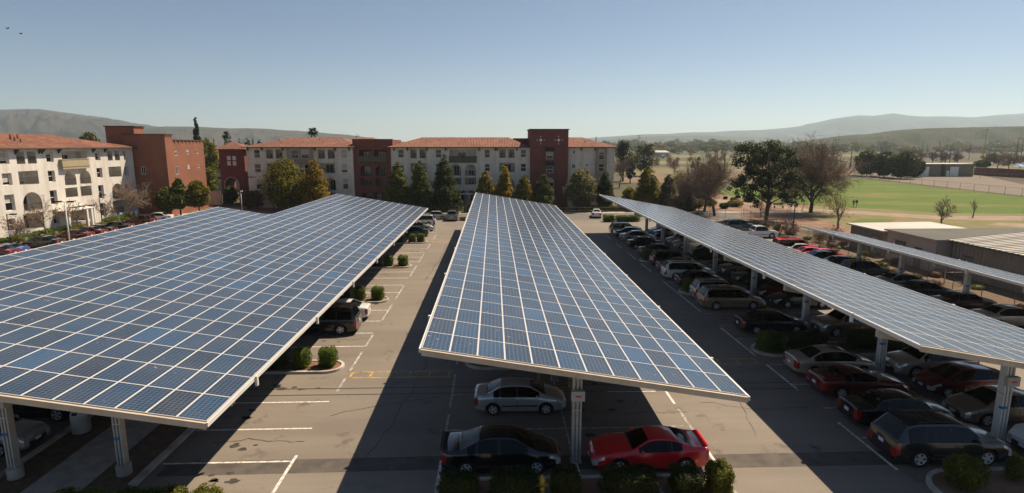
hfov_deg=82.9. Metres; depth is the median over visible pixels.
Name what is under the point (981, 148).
background tree
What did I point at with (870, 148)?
background tree
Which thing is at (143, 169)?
window
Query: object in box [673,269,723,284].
parked car
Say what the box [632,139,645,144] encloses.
background tree
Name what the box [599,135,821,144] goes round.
hills
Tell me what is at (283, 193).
street tree
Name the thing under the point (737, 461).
trench patch
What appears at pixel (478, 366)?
kerb island
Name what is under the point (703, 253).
clipped hedge
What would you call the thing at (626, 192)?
garden tree
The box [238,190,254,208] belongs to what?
garden tree
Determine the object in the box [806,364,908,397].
parked car
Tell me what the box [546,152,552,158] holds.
window
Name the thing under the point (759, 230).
pickup truck
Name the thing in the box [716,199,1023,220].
dirt path
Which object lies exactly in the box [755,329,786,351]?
clipped shrub
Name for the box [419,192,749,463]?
solar canopy
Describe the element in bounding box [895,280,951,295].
parked car
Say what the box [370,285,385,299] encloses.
clipped shrub
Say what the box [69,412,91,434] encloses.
litter bin
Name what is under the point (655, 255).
parked car
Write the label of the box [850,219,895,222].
grass patch
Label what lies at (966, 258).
door
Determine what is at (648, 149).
background tree
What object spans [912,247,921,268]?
door
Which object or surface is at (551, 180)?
window
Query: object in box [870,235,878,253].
door
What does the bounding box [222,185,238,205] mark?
garden tree
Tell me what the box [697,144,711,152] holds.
background tree
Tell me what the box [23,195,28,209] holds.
balcony door
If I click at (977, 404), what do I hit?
parked car
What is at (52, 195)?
window
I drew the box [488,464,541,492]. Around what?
clipped shrub
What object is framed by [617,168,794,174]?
crop field
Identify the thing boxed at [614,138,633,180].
background tree
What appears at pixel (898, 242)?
window
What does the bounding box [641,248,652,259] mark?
clipped shrub
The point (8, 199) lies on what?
window
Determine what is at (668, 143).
background tree
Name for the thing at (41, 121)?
hills
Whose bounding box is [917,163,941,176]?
storage shed
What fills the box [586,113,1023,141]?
mountains
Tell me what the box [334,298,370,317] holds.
parked car
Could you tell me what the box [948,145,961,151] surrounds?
background tree
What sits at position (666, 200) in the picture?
street tree
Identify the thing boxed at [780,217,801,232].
dry shrub
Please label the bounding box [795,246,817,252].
parked car
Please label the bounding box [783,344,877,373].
parked car
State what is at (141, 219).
parked car
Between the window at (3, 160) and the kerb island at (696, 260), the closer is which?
the kerb island at (696, 260)
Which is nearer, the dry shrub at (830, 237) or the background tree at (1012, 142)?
the dry shrub at (830, 237)
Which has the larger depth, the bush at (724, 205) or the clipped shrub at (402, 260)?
the bush at (724, 205)
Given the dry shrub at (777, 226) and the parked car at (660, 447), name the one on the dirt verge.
the dry shrub at (777, 226)
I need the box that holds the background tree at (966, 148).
[960,144,976,152]
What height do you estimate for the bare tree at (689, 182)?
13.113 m
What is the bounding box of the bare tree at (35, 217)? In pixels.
[21,194,57,233]
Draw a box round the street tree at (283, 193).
[257,157,305,209]
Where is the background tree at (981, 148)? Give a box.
[975,147,990,150]
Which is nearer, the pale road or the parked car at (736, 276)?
the parked car at (736, 276)
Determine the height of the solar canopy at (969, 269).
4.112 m
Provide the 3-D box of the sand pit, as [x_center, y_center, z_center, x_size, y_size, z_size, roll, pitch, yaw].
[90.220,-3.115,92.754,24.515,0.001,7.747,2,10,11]
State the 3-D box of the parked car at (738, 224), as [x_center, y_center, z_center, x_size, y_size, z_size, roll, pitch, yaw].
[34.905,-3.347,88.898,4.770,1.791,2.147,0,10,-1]
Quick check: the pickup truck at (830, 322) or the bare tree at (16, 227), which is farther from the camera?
the bare tree at (16, 227)
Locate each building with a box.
[0,133,138,237]
[103,126,208,215]
[204,151,238,191]
[241,129,618,207]
[652,150,669,157]
[884,228,1023,272]
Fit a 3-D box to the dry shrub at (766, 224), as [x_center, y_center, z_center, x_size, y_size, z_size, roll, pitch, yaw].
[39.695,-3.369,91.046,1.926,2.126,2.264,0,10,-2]
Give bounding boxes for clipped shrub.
[51,485,106,492]
[112,484,165,492]
[162,483,188,492]
[188,482,224,492]
[291,346,312,368]
[317,345,338,367]
[353,286,365,300]
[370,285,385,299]
[384,255,393,265]
[397,255,408,265]
[408,233,415,241]
[416,233,424,241]
[435,468,481,492]
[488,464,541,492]
[548,463,582,492]
[596,461,663,492]
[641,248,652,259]
[667,462,706,492]
[681,277,696,290]
[703,458,736,492]
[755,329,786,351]
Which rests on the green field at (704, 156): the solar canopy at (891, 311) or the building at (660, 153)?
the building at (660, 153)
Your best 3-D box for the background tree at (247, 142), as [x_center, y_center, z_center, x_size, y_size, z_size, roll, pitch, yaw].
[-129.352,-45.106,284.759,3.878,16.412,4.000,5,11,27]
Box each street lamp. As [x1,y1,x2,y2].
[6,213,16,242]
[54,201,73,240]
[98,194,105,222]
[788,203,795,234]
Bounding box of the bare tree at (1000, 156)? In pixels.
[987,151,1006,167]
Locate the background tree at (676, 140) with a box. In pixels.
[673,138,682,143]
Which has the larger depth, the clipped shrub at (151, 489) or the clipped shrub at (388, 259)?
the clipped shrub at (388, 259)
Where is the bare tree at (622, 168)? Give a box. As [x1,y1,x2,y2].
[614,155,639,187]
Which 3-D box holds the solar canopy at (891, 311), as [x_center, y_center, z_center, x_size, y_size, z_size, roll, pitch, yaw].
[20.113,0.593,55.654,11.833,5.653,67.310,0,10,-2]
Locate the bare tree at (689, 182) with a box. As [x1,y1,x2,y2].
[666,147,744,215]
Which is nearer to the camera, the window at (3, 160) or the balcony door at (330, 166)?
the window at (3, 160)
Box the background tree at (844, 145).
[839,143,849,147]
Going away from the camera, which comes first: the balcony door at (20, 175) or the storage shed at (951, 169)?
the balcony door at (20, 175)
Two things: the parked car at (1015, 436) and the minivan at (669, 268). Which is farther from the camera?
the minivan at (669, 268)
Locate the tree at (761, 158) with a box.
[726,138,809,219]
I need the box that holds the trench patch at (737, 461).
[155,451,1016,476]
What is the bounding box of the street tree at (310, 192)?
[301,158,329,202]
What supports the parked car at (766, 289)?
on the parking lot
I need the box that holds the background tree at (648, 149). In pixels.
[632,142,655,171]
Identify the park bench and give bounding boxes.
[773,203,783,207]
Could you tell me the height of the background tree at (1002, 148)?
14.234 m
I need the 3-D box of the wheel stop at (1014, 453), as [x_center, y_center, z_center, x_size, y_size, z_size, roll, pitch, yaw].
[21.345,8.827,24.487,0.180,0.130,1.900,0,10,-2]
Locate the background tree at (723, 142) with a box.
[718,140,729,143]
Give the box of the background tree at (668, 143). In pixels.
[665,140,676,146]
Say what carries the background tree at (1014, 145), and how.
on the ground at (972, 157)
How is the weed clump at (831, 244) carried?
on the dirt verge
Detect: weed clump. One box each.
[827,242,838,247]
[862,250,871,255]
[878,262,889,267]
[890,258,898,264]
[912,273,923,277]
[926,270,941,276]
[928,279,942,285]
[970,284,987,289]
[1014,303,1023,307]
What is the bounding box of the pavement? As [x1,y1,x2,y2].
[178,211,803,214]
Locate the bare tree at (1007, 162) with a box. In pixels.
[998,150,1023,168]
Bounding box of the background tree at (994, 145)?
[986,144,998,151]
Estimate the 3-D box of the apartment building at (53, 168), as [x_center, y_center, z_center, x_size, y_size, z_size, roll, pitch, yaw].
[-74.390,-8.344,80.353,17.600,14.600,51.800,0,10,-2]
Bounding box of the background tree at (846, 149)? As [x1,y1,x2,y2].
[838,147,850,151]
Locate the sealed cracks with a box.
[212,245,807,466]
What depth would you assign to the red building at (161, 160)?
105.90 m
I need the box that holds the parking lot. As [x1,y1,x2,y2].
[0,220,1023,492]
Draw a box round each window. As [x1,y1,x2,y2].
[0,152,6,163]
[2,173,9,184]
[4,195,12,210]
[46,152,51,161]
[48,171,53,181]
[50,190,55,204]
[52,210,57,223]
[94,151,98,159]
[96,168,100,177]
[98,185,102,198]
[141,166,145,173]
[254,150,259,157]
[254,164,260,172]
[256,179,262,188]
[291,150,298,158]
[299,164,303,172]
[301,150,308,158]
[340,149,346,157]
[341,164,347,171]
[343,179,348,188]
[398,150,403,157]
[435,150,441,157]
[484,150,489,157]
[485,164,489,170]
[521,150,525,157]
[521,164,525,170]
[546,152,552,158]
[546,166,552,172]
[548,178,553,186]
[598,164,603,170]
[599,150,603,159]
[895,239,905,245]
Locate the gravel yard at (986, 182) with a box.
[861,173,1023,195]
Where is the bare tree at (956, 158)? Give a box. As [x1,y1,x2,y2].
[951,150,964,162]
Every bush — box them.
[11,237,24,243]
[694,201,703,207]
[719,203,729,208]
[727,199,743,206]
[942,452,991,492]
[973,160,990,167]
[1002,456,1023,481]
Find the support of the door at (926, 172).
in the storage shed at (933, 170)
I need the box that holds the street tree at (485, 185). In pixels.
[471,170,497,201]
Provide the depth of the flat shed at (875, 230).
71.73 m
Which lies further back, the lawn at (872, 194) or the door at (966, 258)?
the lawn at (872, 194)
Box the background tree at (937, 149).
[930,146,944,152]
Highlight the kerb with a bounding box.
[0,407,202,485]
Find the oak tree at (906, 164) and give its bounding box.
[884,150,921,177]
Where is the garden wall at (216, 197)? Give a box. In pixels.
[208,190,222,204]
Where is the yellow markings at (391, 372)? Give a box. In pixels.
[349,242,759,377]
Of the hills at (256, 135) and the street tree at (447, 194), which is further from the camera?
the hills at (256, 135)
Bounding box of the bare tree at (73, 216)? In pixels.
[55,199,87,225]
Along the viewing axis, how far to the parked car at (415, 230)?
82.89 m
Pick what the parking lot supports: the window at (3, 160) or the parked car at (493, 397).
the parked car at (493, 397)
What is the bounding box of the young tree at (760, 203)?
[754,201,765,216]
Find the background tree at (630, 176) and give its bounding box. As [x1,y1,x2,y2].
[625,159,635,182]
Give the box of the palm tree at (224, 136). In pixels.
[221,131,230,143]
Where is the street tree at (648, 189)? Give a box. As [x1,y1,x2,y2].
[630,166,663,204]
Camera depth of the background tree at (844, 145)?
1208.64 m
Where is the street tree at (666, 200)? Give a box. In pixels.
[659,174,677,206]
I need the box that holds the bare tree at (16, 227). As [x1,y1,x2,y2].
[0,216,32,237]
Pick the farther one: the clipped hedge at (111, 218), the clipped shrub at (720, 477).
the clipped hedge at (111, 218)
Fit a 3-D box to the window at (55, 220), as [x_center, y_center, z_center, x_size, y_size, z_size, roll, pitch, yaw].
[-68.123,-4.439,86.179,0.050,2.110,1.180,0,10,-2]
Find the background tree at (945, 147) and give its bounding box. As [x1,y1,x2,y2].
[942,142,957,151]
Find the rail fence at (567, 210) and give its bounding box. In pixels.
[428,207,675,212]
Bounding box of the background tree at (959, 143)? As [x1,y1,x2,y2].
[955,141,964,149]
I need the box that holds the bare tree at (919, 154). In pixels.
[908,146,931,158]
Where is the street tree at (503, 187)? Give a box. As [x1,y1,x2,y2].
[495,166,515,197]
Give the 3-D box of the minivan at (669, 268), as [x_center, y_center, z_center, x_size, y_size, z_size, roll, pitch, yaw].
[17.437,2.199,57.328,5.170,1.802,2.262,0,10,-1]
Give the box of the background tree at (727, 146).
[719,143,732,150]
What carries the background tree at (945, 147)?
on the ground at (972, 157)
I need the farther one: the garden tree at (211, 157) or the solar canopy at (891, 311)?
the garden tree at (211, 157)
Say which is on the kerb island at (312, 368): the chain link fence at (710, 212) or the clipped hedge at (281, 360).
the clipped hedge at (281, 360)
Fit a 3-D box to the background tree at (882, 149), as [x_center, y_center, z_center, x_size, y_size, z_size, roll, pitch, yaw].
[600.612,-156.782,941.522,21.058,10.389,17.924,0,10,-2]
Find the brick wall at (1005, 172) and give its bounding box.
[974,167,1023,177]
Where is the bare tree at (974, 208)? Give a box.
[970,201,980,216]
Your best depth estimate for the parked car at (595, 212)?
103.69 m
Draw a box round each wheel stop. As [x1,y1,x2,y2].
[907,390,920,396]
[1012,450,1023,460]
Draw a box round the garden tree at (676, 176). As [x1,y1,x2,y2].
[672,173,683,193]
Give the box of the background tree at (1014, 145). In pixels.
[1013,143,1021,149]
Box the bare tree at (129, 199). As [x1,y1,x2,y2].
[112,177,154,217]
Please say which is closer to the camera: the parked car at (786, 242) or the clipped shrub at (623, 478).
the clipped shrub at (623, 478)
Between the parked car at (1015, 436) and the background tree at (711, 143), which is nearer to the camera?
the parked car at (1015, 436)
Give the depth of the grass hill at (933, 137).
1311.66 m
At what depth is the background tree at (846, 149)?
945.83 m
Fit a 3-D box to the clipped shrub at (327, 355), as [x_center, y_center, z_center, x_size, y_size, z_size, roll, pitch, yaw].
[-10.890,6.496,34.302,1.190,1.180,1.216,0,10,-2]
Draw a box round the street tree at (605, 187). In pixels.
[595,170,615,205]
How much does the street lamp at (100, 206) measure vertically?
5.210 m
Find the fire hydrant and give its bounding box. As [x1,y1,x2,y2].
[536,474,548,492]
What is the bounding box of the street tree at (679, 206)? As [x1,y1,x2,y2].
[674,191,697,210]
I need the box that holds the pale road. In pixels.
[955,162,1023,163]
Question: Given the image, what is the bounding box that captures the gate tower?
[213,142,248,203]
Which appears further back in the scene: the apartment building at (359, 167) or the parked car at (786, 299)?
the apartment building at (359, 167)
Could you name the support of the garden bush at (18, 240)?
on the garden bed
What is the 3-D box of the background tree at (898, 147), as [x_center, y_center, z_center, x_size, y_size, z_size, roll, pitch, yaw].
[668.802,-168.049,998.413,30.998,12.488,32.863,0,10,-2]
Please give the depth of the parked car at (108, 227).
84.59 m
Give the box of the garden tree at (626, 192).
[621,186,634,199]
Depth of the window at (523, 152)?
120.71 m
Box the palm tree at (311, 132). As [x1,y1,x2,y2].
[308,128,315,136]
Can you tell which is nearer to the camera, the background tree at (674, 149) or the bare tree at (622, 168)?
the bare tree at (622, 168)
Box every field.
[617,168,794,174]
[620,165,852,182]
[654,154,858,157]
[659,160,839,163]
[799,205,1023,227]
[974,166,1023,168]
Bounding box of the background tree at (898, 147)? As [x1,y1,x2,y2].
[889,145,908,151]
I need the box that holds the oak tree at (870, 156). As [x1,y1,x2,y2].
[853,150,878,175]
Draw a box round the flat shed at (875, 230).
[846,222,962,255]
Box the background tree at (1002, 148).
[991,144,1009,152]
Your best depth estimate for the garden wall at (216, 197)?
126.14 m
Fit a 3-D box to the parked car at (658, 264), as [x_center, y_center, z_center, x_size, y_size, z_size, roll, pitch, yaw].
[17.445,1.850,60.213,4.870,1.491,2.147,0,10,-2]
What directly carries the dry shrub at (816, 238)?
on the dirt verge
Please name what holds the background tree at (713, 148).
on the ground at (972, 157)
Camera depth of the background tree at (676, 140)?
2001.32 m
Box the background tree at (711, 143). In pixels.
[698,141,714,146]
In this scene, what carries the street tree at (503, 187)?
on the garden strip
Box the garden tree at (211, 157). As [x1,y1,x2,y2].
[203,139,219,169]
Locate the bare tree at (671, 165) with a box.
[667,159,681,174]
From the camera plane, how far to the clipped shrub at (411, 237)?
77.64 m
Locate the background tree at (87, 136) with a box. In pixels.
[79,131,100,141]
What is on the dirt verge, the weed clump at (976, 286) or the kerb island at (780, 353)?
the weed clump at (976, 286)
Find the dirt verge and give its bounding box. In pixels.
[745,220,1023,304]
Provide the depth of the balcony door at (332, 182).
121.96 m
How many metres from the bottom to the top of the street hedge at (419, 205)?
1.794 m
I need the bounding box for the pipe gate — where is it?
[943,261,966,283]
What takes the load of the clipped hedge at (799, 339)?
on the kerb island at (780, 353)
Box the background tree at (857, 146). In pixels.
[849,142,865,151]
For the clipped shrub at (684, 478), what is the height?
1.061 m
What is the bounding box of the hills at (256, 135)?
[97,126,402,146]
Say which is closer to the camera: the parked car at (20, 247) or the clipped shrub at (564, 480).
the clipped shrub at (564, 480)
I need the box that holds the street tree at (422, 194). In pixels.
[406,161,432,204]
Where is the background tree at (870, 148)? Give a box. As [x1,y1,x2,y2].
[861,144,877,151]
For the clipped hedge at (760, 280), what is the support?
on the kerb island at (681, 290)
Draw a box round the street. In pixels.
[157,213,754,220]
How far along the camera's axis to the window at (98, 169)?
96.08 m
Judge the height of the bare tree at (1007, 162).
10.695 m
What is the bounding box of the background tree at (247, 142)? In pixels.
[244,138,250,144]
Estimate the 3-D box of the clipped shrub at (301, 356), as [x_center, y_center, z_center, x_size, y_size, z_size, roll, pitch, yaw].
[-12.382,6.489,34.151,1.074,1.238,1.170,0,10,-2]
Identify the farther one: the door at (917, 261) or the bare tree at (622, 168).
the bare tree at (622, 168)
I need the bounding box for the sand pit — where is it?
[987,223,1023,227]
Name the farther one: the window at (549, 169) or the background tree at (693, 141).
the background tree at (693, 141)
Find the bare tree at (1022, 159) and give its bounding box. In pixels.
[1012,154,1023,167]
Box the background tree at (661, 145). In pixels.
[653,143,670,149]
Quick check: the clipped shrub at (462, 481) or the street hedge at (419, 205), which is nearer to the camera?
the clipped shrub at (462, 481)
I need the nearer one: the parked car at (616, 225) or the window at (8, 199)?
the window at (8, 199)
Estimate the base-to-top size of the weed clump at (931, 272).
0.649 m
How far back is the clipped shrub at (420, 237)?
77.75 m
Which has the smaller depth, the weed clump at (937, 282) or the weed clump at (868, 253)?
the weed clump at (937, 282)
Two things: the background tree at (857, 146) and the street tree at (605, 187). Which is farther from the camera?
the background tree at (857, 146)
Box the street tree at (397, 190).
[383,162,411,204]
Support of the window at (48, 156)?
in the apartment building at (53, 168)
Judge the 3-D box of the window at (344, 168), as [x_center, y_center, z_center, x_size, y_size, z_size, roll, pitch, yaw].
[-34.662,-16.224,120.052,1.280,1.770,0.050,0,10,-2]
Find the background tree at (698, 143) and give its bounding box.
[692,141,703,146]
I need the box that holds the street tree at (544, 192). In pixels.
[533,174,554,204]
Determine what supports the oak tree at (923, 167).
on the gravel yard at (986, 182)
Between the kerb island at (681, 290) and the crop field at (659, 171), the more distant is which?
the crop field at (659, 171)
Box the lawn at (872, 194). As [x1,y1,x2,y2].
[717,179,1023,213]
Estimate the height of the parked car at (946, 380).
1.520 m
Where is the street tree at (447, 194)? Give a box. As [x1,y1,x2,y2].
[426,154,462,211]
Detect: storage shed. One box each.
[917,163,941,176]
[935,163,974,176]
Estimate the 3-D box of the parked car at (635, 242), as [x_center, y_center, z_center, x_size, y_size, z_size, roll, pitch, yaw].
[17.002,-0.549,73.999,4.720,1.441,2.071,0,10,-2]
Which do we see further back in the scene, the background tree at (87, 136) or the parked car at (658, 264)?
the background tree at (87, 136)
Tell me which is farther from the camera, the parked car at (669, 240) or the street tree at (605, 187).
the street tree at (605, 187)
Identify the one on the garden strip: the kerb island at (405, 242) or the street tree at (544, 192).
the street tree at (544, 192)
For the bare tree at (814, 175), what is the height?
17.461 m
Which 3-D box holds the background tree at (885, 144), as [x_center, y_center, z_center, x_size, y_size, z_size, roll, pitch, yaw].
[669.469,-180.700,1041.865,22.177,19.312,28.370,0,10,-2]
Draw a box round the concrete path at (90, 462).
[21,412,166,492]
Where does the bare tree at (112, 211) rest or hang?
on the garden bed
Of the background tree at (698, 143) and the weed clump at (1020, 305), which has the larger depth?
the background tree at (698, 143)
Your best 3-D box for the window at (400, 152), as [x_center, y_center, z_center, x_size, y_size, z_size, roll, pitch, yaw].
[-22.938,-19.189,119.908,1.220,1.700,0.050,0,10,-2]
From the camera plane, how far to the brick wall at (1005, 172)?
239.47 m
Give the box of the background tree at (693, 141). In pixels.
[687,138,698,145]
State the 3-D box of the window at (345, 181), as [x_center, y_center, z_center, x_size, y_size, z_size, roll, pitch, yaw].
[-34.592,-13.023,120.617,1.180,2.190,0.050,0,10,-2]
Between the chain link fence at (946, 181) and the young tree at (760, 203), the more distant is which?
the chain link fence at (946, 181)
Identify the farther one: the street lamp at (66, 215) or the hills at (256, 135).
the hills at (256, 135)
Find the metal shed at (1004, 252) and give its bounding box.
[948,231,1023,294]
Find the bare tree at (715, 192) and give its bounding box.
[683,144,730,213]
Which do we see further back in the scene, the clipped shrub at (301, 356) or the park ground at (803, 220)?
the park ground at (803, 220)
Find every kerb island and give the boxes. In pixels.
[262,360,344,373]
[350,296,388,302]
[368,263,411,268]
[395,240,427,243]
[434,474,737,492]
[465,362,516,369]
[639,257,712,261]
[678,287,749,294]
[751,341,901,356]
[926,467,1023,492]
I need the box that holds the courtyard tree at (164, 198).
[153,186,177,213]
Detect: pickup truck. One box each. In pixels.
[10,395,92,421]
[737,225,777,237]
[809,309,872,336]
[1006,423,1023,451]
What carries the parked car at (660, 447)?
on the parking lot
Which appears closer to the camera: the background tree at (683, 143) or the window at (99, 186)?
the window at (99, 186)
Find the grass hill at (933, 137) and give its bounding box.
[779,126,1023,150]
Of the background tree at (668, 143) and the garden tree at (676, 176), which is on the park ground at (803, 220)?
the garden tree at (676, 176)
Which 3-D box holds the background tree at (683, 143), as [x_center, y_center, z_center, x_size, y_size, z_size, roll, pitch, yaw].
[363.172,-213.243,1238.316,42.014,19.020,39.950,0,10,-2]
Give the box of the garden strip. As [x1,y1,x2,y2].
[188,207,631,212]
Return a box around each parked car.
[0,243,29,251]
[0,245,19,255]
[0,415,49,456]
[19,235,65,246]
[53,229,94,238]
[78,226,107,234]
[91,224,117,231]
[107,221,134,228]
[123,214,156,223]
[152,212,174,219]
[304,302,361,334]
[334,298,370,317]
[403,226,428,236]
[412,221,433,229]
[425,211,446,218]
[440,425,560,474]
[446,209,458,220]
[474,377,565,414]
[587,425,708,468]
[591,208,601,217]
[608,221,641,232]
[613,226,647,236]
[619,230,655,240]
[626,236,664,248]
[637,243,679,254]
[648,226,660,232]
[648,249,694,264]
[652,228,677,237]
[655,257,704,269]
[665,234,683,243]
[671,238,699,249]
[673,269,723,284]
[687,244,706,254]
[689,277,749,297]
[708,256,729,267]
[717,262,747,275]
[723,219,753,228]
[731,268,762,283]
[733,309,808,334]
[754,280,783,296]
[767,290,826,307]
[772,237,818,247]
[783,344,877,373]
[787,243,809,248]
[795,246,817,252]
[804,248,845,255]
[806,250,836,257]
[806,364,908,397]
[820,255,852,264]
[837,389,953,425]
[840,259,892,275]
[867,409,1011,467]
[872,272,927,283]
[885,345,979,377]
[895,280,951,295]
[912,361,999,397]
[929,290,996,308]
[942,385,1023,426]
[970,304,1023,325]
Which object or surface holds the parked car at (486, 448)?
on the parking lot
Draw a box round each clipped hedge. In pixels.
[0,223,84,243]
[101,213,134,221]
[266,348,290,370]
[338,287,352,298]
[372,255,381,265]
[602,214,615,221]
[615,215,640,221]
[686,248,723,259]
[740,275,772,290]
[784,329,832,349]
[834,325,908,350]
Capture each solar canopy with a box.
[0,194,427,480]
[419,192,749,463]
[599,194,1023,440]
[802,226,1023,291]
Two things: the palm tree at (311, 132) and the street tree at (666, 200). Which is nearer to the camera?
the street tree at (666, 200)
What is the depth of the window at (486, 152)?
120.48 m
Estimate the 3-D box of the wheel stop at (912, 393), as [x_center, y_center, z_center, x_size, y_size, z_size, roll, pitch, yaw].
[21.145,7.737,30.688,0.180,0.130,1.900,0,10,-2]
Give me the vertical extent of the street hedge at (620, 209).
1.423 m
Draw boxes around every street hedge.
[406,203,462,211]
[462,205,567,211]
[571,204,629,210]
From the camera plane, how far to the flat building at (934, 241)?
62.96 m
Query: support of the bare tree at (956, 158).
on the pale road
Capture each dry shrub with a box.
[759,220,770,227]
[771,221,789,231]
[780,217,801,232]
[812,227,828,242]
[816,224,843,244]
[837,240,848,248]
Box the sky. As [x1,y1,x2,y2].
[0,0,1023,141]
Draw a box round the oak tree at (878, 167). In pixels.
[871,150,894,176]
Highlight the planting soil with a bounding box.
[0,408,195,492]
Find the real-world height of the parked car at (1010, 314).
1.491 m
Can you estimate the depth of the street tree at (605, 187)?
114.60 m
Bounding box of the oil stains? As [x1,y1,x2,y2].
[202,251,816,484]
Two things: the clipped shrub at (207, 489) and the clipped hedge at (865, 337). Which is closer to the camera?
the clipped shrub at (207, 489)
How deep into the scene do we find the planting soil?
24.59 m
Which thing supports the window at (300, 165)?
in the apartment building at (359, 167)
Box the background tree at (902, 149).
[894,148,911,151]
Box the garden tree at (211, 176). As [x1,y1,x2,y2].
[206,167,219,190]
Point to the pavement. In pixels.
(633, 212)
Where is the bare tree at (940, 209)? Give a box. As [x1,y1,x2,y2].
[932,196,960,222]
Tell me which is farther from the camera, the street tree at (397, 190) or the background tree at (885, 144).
the background tree at (885, 144)
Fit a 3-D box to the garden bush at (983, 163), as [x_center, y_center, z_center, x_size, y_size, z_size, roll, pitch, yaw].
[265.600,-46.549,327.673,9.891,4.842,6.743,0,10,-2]
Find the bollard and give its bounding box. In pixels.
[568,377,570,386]
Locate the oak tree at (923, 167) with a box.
[910,159,926,176]
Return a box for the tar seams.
[246,382,799,395]
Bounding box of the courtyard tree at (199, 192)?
[184,179,210,210]
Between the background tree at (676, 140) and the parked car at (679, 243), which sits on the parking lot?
the parked car at (679, 243)
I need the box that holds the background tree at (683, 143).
[675,142,693,149]
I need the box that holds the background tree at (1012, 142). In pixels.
[1004,140,1020,144]
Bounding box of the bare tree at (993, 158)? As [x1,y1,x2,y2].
[979,153,1001,164]
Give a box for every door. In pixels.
[18,173,23,183]
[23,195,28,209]
[326,164,333,171]
[330,180,335,189]
[364,152,370,162]
[365,167,370,174]
[380,167,385,174]
[380,179,385,184]
[454,166,458,174]
[458,152,465,155]
[469,166,473,174]
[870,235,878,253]
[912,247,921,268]
[921,166,929,176]
[949,166,958,176]
[961,255,972,277]
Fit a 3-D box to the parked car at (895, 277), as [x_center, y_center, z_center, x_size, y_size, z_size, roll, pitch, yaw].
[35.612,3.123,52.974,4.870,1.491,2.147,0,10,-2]
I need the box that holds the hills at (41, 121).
[0,109,216,147]
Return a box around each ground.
[209,149,1023,295]
[677,193,850,232]
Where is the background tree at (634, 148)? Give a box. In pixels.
[629,144,640,150]
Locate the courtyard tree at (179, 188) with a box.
[171,177,190,214]
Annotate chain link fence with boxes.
[670,206,741,218]
[743,210,1023,304]
[861,174,1023,195]
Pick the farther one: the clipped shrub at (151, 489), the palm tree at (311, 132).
the palm tree at (311, 132)
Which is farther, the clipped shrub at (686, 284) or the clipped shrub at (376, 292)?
the clipped shrub at (686, 284)
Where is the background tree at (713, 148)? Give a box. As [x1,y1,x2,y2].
[707,144,721,152]
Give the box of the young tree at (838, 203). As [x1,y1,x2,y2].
[823,184,853,228]
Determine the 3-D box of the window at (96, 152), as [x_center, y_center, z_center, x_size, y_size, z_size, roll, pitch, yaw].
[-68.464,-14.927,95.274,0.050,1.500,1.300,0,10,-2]
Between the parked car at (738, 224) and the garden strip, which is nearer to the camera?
the parked car at (738, 224)
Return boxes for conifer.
[193,117,201,139]
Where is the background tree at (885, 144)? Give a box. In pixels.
[877,141,892,149]
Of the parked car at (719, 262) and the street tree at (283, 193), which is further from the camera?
the street tree at (283, 193)
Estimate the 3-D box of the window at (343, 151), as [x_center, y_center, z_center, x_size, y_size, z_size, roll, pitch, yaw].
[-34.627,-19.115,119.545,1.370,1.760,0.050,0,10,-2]
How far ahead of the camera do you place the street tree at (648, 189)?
115.37 m
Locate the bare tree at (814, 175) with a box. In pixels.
[761,129,876,212]
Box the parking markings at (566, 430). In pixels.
[162,234,897,492]
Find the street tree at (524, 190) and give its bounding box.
[513,174,535,201]
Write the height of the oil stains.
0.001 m
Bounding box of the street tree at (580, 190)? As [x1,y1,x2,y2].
[564,168,599,208]
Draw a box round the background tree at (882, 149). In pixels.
[876,147,889,151]
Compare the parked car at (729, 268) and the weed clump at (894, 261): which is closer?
the parked car at (729, 268)
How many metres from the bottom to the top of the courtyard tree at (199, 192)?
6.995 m
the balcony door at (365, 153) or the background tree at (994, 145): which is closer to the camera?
the balcony door at (365, 153)
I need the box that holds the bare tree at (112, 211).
[90,196,118,221]
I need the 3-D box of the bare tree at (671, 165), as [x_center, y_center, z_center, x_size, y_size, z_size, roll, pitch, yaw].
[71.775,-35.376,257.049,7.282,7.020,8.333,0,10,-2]
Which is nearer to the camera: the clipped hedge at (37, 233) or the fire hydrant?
the fire hydrant
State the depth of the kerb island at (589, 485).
22.36 m
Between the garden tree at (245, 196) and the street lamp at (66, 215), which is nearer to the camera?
the street lamp at (66, 215)
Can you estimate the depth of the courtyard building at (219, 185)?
161.78 m
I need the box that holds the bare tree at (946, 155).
[939,150,957,162]
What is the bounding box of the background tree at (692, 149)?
[688,145,697,152]
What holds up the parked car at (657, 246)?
on the parking lot
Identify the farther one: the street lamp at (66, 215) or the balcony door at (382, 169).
the balcony door at (382, 169)
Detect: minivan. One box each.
[417,214,435,224]
[660,259,715,277]
[696,284,765,309]
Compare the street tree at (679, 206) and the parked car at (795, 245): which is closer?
the parked car at (795, 245)
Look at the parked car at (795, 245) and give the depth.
68.45 m
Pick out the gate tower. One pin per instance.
(233, 161)
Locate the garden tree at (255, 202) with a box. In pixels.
[247,190,264,208]
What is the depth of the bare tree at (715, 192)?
109.82 m
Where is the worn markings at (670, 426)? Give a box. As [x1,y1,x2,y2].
[447,237,1006,435]
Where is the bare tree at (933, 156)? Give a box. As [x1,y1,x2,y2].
[925,149,945,162]
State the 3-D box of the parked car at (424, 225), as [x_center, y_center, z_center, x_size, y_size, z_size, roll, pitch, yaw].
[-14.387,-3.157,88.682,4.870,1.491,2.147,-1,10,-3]
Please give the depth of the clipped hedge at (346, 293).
48.52 m
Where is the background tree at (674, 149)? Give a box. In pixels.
[666,146,682,152]
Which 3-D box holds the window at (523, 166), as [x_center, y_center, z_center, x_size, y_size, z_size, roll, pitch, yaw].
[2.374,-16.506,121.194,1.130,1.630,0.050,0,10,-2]

